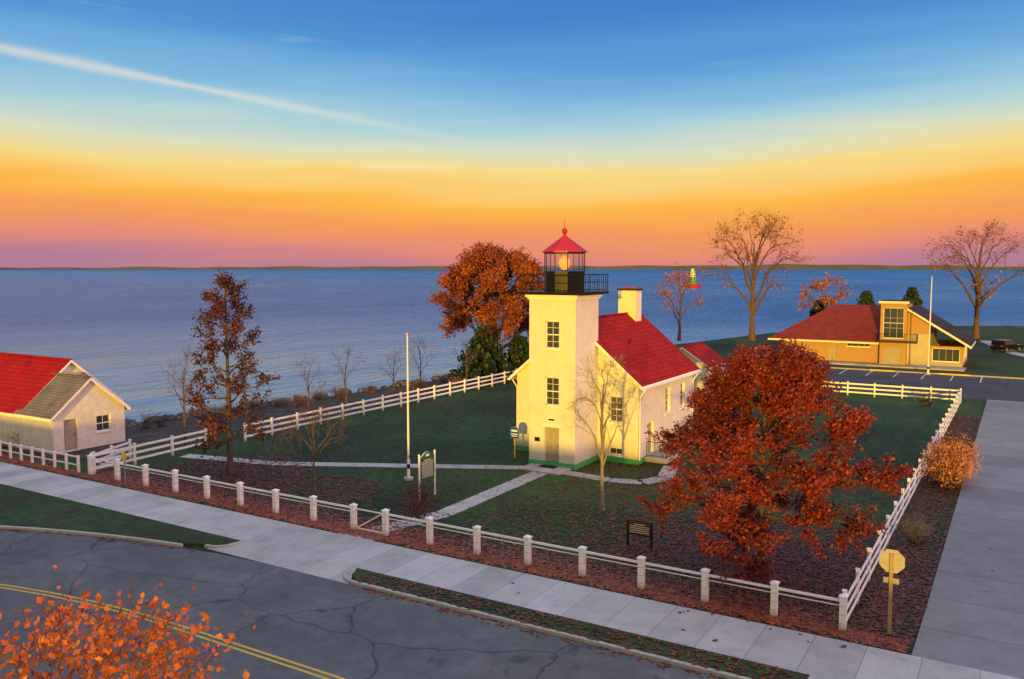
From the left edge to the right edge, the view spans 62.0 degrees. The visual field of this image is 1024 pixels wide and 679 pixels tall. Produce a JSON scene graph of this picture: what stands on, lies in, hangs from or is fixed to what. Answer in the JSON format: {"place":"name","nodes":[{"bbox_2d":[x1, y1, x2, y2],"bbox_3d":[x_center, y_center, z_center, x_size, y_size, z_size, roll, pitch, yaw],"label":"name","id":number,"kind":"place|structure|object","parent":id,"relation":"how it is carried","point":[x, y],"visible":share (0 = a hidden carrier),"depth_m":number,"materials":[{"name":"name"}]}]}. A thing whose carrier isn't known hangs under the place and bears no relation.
{"place":"outdoors","nodes":[
{"label":"outdoors","id":0,"kind":"place"},
{"bbox_2d":[5,431,19,447],"bbox_3d":[-31.573,6.133,54.981,1.674,1.707,1.894,3,6,31],"label":"shrub","id":1,"kind":"object","parent":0,"point":[14,439],"visible":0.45,"depth_m":54.57,"materials":[{"name":"plant"}]},
{"bbox_2d":[0,565,268,678],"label":"tree","id":2,"kind":"object","parent":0,"point":[132,627],"depth_m":12.16,"materials":[{"name":"orange plant"}]},
{"bbox_2d":[1,343,684,463],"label":"shore dirt ground","id":3,"kind":"structure","parent":0,"point":[137,434],"depth_m":64.51,"materials":[{"name":"brown soil"}]},
{"bbox_2d":[0,352,130,453],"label":"boat house","id":4,"kind":"structure","parent":3,"relation":"on","point":[61,405],"depth_m":54.89,"materials":[{"name":"white"}]},
{"bbox_2d":[152,413,174,426],"bbox_3d":[-25.599,5.767,62.050,1.662,1.252,1.437,1,5,14],"label":"shrub","id":5,"kind":"object","parent":3,"relation":"on","point":[161,423],"visible":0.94,"depth_m":62.02,"materials":[{"name":"brown plant"}]},
{"bbox_2d":[182,408,222,422],"bbox_3d":[-23.191,5.490,63.624,2.190,1.545,3.685,3,6,31],"label":"shrub","id":6,"kind":"object","parent":3,"relation":"on","point":[201,417],"visible":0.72,"depth_m":63.56,"materials":[{"name":"brown plant"}]},
{"bbox_2d":[207,403,224,413],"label":"shrub","id":7,"kind":"object","parent":3,"relation":"on","point":[221,406],"visible":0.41,"depth_m":67.77,"materials":[{"name":"brown plant"}]},
{"bbox_2d":[208,405,233,417],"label":"shrub","id":8,"kind":"object","parent":3,"relation":"on","point":[216,414],"visible":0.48,"depth_m":65.81,"materials":[{"name":"brown plant"}]},
{"bbox_2d":[1,373,453,447],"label":"shore rocks","id":9,"kind":"object","parent":3,"relation":"on","point":[398,383],"visible":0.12,"depth_m":72.69,"materials":[{"name":"stone"}]},
{"bbox_2d":[213,367,250,424],"bbox_3d":[-21.029,4.043,62.685,2.930,4.609,3.248,4,6,42],"label":"bare tree","id":10,"kind":"object","parent":3,"relation":"on","point":[230,391],"visible":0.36,"depth_m":62.53,"materials":[{"name":"brown plant"}]},
{"bbox_2d":[238,404,263,417],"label":"shrub","id":11,"kind":"object","parent":3,"relation":"on","point":[248,414],"visible":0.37,"depth_m":66.21,"materials":[{"name":"brown plant"}]},
{"bbox_2d":[285,391,314,405],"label":"shrub","id":12,"kind":"object","parent":3,"relation":"on","point":[298,403],"visible":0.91,"depth_m":71.39,"materials":[{"name":"brown plant"}]},
{"bbox_2d":[293,355,328,415],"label":"bare tree","id":13,"kind":"object","parent":3,"relation":"on","point":[308,385],"visible":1,"depth_m":66.45,"materials":[{"name":"brown plant"}]},
{"bbox_2d":[305,384,331,399],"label":"shrub","id":14,"kind":"object","parent":3,"relation":"on","point":[318,398],"visible":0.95,"depth_m":74.66,"materials":[{"name":"brown plant"}]},
{"bbox_2d":[326,380,347,396],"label":"shrub","id":15,"kind":"object","parent":3,"relation":"on","point":[334,390],"visible":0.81,"depth_m":76.19,"materials":[{"name":"brown plant"}]},
{"bbox_2d":[336,388,344,399],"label":"shrub","id":16,"kind":"object","parent":3,"relation":"on","point":[341,396],"visible":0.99,"depth_m":74.66,"materials":[{"name":"brown plant"}]},
{"bbox_2d":[328,344,364,403],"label":"bare tree","id":17,"kind":"object","parent":3,"relation":"on","point":[345,376],"visible":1,"depth_m":71.73,"materials":[{"name":"brown plant"}]},
{"bbox_2d":[363,381,378,393],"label":"shrub","id":18,"kind":"object","parent":3,"relation":"on","point":[372,390],"visible":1,"depth_m":78.59,"materials":[{"name":"brown plant"}]},
{"bbox_2d":[376,350,411,398],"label":"bare tree","id":19,"kind":"object","parent":3,"relation":"on","point":[388,358],"visible":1,"depth_m":74.76,"materials":[{"name":"brown plant"}]},
{"bbox_2d":[400,330,436,385],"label":"bare tree","id":20,"kind":"object","parent":3,"relation":"on","point":[420,372],"visible":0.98,"depth_m":79.59,"materials":[{"name":"brown plant"}]},
{"bbox_2d":[415,379,437,391],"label":"shrub","id":21,"kind":"object","parent":3,"relation":"on","point":[429,386],"visible":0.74,"depth_m":79.42,"materials":[{"name":"brown plant"}]},
{"bbox_2d":[451,338,481,385],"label":"bare tree","id":22,"kind":"object","parent":3,"relation":"on","point":[466,356],"visible":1,"depth_m":83.45,"materials":[{"name":"brown plant"}]},
{"bbox_2d":[0,529,726,678],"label":"street","id":23,"kind":"structure","parent":0,"point":[308,626],"depth_m":27.75,"materials":[{"name":"grey asphalt"}]},
{"bbox_2d":[0,525,751,678],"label":"street kerb","id":24,"kind":"structure","parent":23,"relation":"on","point":[703,669],"depth_m":28.21,"materials":[{"name":"concrete"}]},
{"bbox_2d":[0,456,914,678],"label":"verge grass","id":25,"kind":"structure","parent":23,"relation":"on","point":[22,507],"depth_m":36.05,"materials":[{"name":"green plant"}]},
{"bbox_2d":[0,462,1020,678],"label":"sidewalk","id":26,"kind":"structure","parent":0,"point":[319,553],"depth_m":30.70,"materials":[{"name":"concrete"}]},
{"bbox_2d":[0,270,1023,421],"bbox_3d":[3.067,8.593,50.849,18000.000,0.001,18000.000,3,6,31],"label":"lake water","id":27,"kind":"structure","parent":0,"point":[121,333],"depth_m":231.64,"materials":[{"name":"blue liquid"}]},
{"bbox_2d":[684,267,700,287],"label":"harbor light","id":28,"kind":"object","parent":27,"relation":"on","point":[694,285],"visible":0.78,"depth_m":560.20,"materials":[{"name":"white paint"}]},
{"bbox_2d":[0,264,1023,269],"bbox_3d":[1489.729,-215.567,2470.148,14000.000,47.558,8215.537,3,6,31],"label":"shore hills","id":29,"kind":"structure","parent":0,"point":[810,267],"depth_m":6644.39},
{"bbox_2d":[0,0,1023,267],"label":"sky","id":30,"kind":"structure","parent":0,"point":[134,133],"materials":[{"name":"blue"}]},
{"bbox_2d":[1,326,1023,641],"bbox_3d":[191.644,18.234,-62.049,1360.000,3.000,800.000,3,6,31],"label":"ground","id":31,"kind":"structure","parent":0,"point":[899,418],"depth_m":49.60,"materials":[{"name":"green plant"}]},
{"bbox_2d":[0,441,79,471],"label":"fence","id":32,"kind":"object","parent":31,"relation":"on","point":[32,456],"visible":0.98,"depth_m":49.71,"materials":[{"name":"white paint"}]},
{"bbox_2d":[120,450,126,484],"bbox_3d":[-20.434,6.802,44.962,0.600,1.950,0.061,3,6,31],"label":"street sign","id":33,"kind":"object","parent":31,"relation":"on","point":[123,455],"visible":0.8,"depth_m":44.92,"materials":[{"name":"metal"}]},
{"bbox_2d":[127,405,161,428],"bbox_3d":[-26.333,5.569,61.178,2.586,1.792,2.382,3,6,31],"label":"shrub","id":34,"kind":"object","parent":31,"relation":"on","point":[144,423],"visible":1,"depth_m":61.21,"materials":[{"name":"brown plant"}]},
{"bbox_2d":[159,341,209,448],"bbox_3d":[-21.142,3.576,54.239,3.996,6.961,3.358,3,6,31],"label":"bare tree","id":35,"kind":"object","parent":31,"relation":"on","point":[183,406],"visible":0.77,"depth_m":54.26,"materials":[{"name":"brown plant"}]},
{"bbox_2d":[179,268,279,474],"bbox_3d":[-16.035,1.806,47.399,5.193,11.612,5.100,3,6,31],"label":"tree","id":36,"kind":"object","parent":31,"relation":"on","point":[236,306],"depth_m":47.12,"materials":[{"name":"brown plant"}]},
{"bbox_2d":[270,396,287,406],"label":"shrub","id":37,"kind":"object","parent":31,"relation":"on","point":[277,402],"visible":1,"depth_m":70.98,"materials":[{"name":"brown plant"}]},
{"bbox_2d":[259,400,358,491],"bbox_3d":[-9.851,5.509,43.556,4.474,4.901,4.918,3,6,31],"label":"bare tree","id":38,"kind":"object","parent":31,"relation":"on","point":[311,447],"visible":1,"depth_m":43.75,"materials":[{"name":"brown plant"}]},
{"bbox_2d":[387,384,404,396],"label":"shrub","id":39,"kind":"object","parent":31,"relation":"on","point":[396,391],"visible":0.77,"depth_m":76.63,"materials":[{"name":"brown plant"}]},
{"bbox_2d":[403,333,413,480],"bbox_3d":[-5.648,3.642,46.206,0.560,8.040,0.560,3,6,31],"label":"flagpole","id":40,"kind":"object","parent":31,"relation":"on","point":[407,477],"visible":0.98,"depth_m":46.28,"materials":[{"name":"metal"}]},
{"bbox_2d":[395,487,436,521],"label":"shrub","id":41,"kind":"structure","parent":31,"relation":"on","point":[417,510],"depth_m":38.92,"materials":[{"name":"red plant"}]},
{"bbox_2d":[408,380,426,392],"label":"shrub","id":42,"kind":"object","parent":31,"relation":"on","point":[420,387],"visible":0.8,"depth_m":79.01,"materials":[{"name":"brown plant"}]},
{"bbox_2d":[410,375,428,385],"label":"shrub","id":43,"kind":"object","parent":31,"relation":"on","point":[421,381],"visible":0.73,"depth_m":83.22,"materials":[{"name":"brown plant"}]},
{"bbox_2d":[398,476,446,504],"bbox_3d":[-4.288,7.279,41.575,2.523,1.647,2.269,3,6,31],"label":"shrub","id":44,"kind":"object","parent":31,"relation":"on","point":[415,492],"visible":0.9,"depth_m":41.42,"materials":[{"name":"red plant"}]},
{"bbox_2d":[418,449,435,500],"bbox_3d":[-4.269,6.785,42.828,0.120,2.340,1.420,3,6,31],"label":"information sign","id":45,"kind":"object","parent":31,"relation":"on","point":[426,464],"visible":0.98,"depth_m":42.75,"materials":[{"name":"green metal"}]},
{"bbox_2d":[180,454,676,531],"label":"footpath","id":46,"kind":"structure","parent":31,"relation":"on","point":[458,507],"depth_m":46.91,"materials":[{"name":"concrete"}]},
{"bbox_2d":[436,372,451,382],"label":"shrub","id":47,"kind":"object","parent":31,"relation":"on","point":[442,380],"visible":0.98,"depth_m":85.90,"materials":[{"name":"brown plant"}]},
{"bbox_2d":[448,369,469,384],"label":"shrub","id":48,"kind":"object","parent":31,"relation":"on","point":[456,379],"visible":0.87,"depth_m":84.11,"materials":[{"name":"brown plant"}]},
{"bbox_2d":[448,324,515,384],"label":"dark cedar tree","id":49,"kind":"object","parent":31,"relation":"on","point":[492,362],"depth_m":86.23,"materials":[{"name":"green plant"}]},
{"bbox_2d":[427,240,549,349],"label":"rust oak","id":50,"kind":"object","parent":31,"relation":"on","point":[459,284],"depth_m":89.01,"materials":[{"name":"orange plant"}]},
{"bbox_2d":[0,394,994,678],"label":"fallen leaves","id":51,"kind":"object","parent":31,"relation":"on","point":[626,584],"visible":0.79,"depth_m":34.36,"materials":[{"name":"brown plant"}]},
{"bbox_2d":[479,311,528,370],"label":"maroon tree","id":52,"kind":"object","parent":31,"relation":"on","point":[502,319],"depth_m":87.24,"materials":[{"name":"plant"}]},
{"bbox_2d":[510,426,518,458],"bbox_3d":[0.172,6.225,51.564,0.660,2.000,0.112,3,6,31],"label":"site sign","id":53,"kind":"object","parent":31,"relation":"on","point":[514,432],"visible":1,"depth_m":51.52,"materials":[{"name":"green metal"}]},
{"bbox_2d":[503,335,528,381],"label":"bush","id":54,"kind":"object","parent":31,"relation":"on","point":[520,356],"depth_m":88.23,"materials":[{"name":"green plant"}]},
{"bbox_2d":[86,369,961,630],"bbox_3d":[6.744,5.835,60.371,41.489,1.310,53.730,3,6,31],"label":"yard fence","id":55,"kind":"object","parent":31,"relation":"on","point":[116,463],"visible":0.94,"depth_m":38.89,"materials":[{"name":"white paint"}]},
{"bbox_2d":[507,226,701,475],"bbox_3d":[5.561,-0.150,53.460,10.055,14.390,14.480,3,6,31],"label":"lighthouse","id":56,"kind":"object","parent":31,"relation":"on","point":[568,325],"visible":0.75,"depth_m":49.92,"materials":[{"name":"white paint"}]},
{"bbox_2d":[562,349,651,510],"bbox_3d":[4.287,4.315,40.263,4.003,7.796,4.197,0,5,-5],"label":"bare tree","id":57,"kind":"object","parent":31,"relation":"on","point":[602,437],"visible":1,"depth_m":40.28,"materials":[{"name":"brown plant"}]},
{"bbox_2d":[626,519,652,549],"bbox_3d":[5.270,8.040,35.192,1.120,1.110,0.080,3,6,31],"label":"sign","id":58,"kind":"object","parent":31,"relation":"on","point":[640,528],"visible":1,"depth_m":35.12,"materials":[{"name":"brown wood"}]},
{"bbox_2d":[652,262,705,340],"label":"bare tree","id":59,"kind":"object","parent":31,"relation":"on","point":[681,283],"depth_m":135.75,"materials":[{"name":"brown plant"}]},
{"bbox_2d":[680,342,726,393],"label":"shed","id":60,"kind":"structure","parent":31,"relation":"on","point":[698,354],"depth_m":77.19,"materials":[{"name":"red"}]},
{"bbox_2d":[695,208,813,340],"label":"bare tree","id":61,"kind":"object","parent":31,"relation":"on","point":[753,311],"depth_m":135.66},
{"bbox_2d":[635,334,923,590],"bbox_3d":[9.470,4.365,31.590,8.270,9.159,9.067,-1,5,-17],"label":"red oak tree","id":62,"kind":"object","parent":31,"relation":"on","point":[741,364],"depth_m":30.10,"materials":[{"name":"red plant"}]},
{"bbox_2d":[809,299,823,316],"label":"shrub","id":63,"kind":"object","parent":31,"relation":"on","point":[812,312],"visible":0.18,"depth_m":140.86,"materials":[{"name":"green plant"}]},
{"bbox_2d":[793,272,854,312],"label":"bare tree","id":64,"kind":"object","parent":31,"relation":"on","point":[825,283],"depth_m":134.24,"materials":[{"name":"orange plant"}]},
{"bbox_2d":[855,289,876,304],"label":"evergreen shrub","id":65,"kind":"object","parent":31,"relation":"on","point":[865,299],"depth_m":141.66,"materials":[{"name":"green plant"}]},
{"bbox_2d":[879,549,904,634],"bbox_3d":[11.885,7.939,26.748,0.739,2.720,0.105,3,6,31],"label":"stop sign","id":66,"kind":"object","parent":31,"relation":"on","point":[891,561],"visible":1,"depth_m":26.71,"materials":[{"name":"yellow metal"}]},
{"bbox_2d":[892,512,938,541],"bbox_3d":[17.019,7.923,35.959,1.556,1.303,1.841,-1,5,-12],"label":"shrub","id":67,"kind":"object","parent":31,"relation":"on","point":[915,536],"visible":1,"depth_m":35.86,"materials":[{"name":"plant"}]},
{"bbox_2d":[902,286,935,328],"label":"pine tree","id":68,"kind":"object","parent":31,"relation":"on","point":[911,292],"depth_m":141.65,"materials":[{"name":"green plant"}]},
{"bbox_2d":[908,389,945,407],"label":"shrub","id":69,"kind":"object","parent":31,"relation":"on","point":[928,404],"visible":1,"depth_m":70.76,"materials":[{"name":"brown plant"}]},
{"bbox_2d":[919,437,983,488],"bbox_3d":[23.349,6.540,45.379,3.050,2.491,6.280,3,6,31],"label":"hedge shrub","id":70,"kind":"object","parent":31,"relation":"on","point":[943,463],"visible":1,"depth_m":45.14,"materials":[{"name":"orange plant"}]},
{"bbox_2d":[932,431,977,462],"bbox_3d":[26.150,6.399,50.307,2.554,1.950,3.818,3,6,31],"label":"hedge shrub","id":71,"kind":"object","parent":31,"relation":"on","point":[949,444],"visible":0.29,"depth_m":50.09,"materials":[{"name":"orange plant"}]},
{"bbox_2d":[918,217,1023,343],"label":"bare tree","id":72,"kind":"object","parent":31,"relation":"on","point":[977,303],"depth_m":129.76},
{"bbox_2d":[981,341,1023,356],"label":"road","id":73,"kind":"structure","parent":31,"relation":"on","point":[1010,351],"depth_m":117.80,"materials":[{"name":"grey asphalt"}]},
{"bbox_2d":[990,339,1022,352],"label":"parked suv","id":74,"kind":"object","parent":73,"relation":"on","point":[1002,344],"visible":1,"depth_m":116.92,"materials":[{"name":"black paint"}]},
{"bbox_2d":[768,300,975,370],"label":"museum building","id":75,"kind":"structure","parent":0,"point":[891,333],"depth_m":103.04,"materials":[{"name":"yellow wood"}]},
{"bbox_2d":[724,367,1023,401],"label":"parking lot pavement","id":76,"kind":"structure","parent":0,"point":[992,388],"depth_m":86.02,"materials":[{"name":"grey asphalt"}]},
{"bbox_2d":[925,276,931,374],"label":"flagpole","id":77,"kind":"object","parent":76,"relation":"on","point":[927,373],"visible":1,"depth_m":92.03,"materials":[{"name":"metal"}]},
{"bbox_2d":[912,399,1023,678],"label":"driveway","id":78,"kind":"structure","parent":0,"point":[968,629],"depth_m":32.76,"materials":[{"name":"concrete"}]}
]}

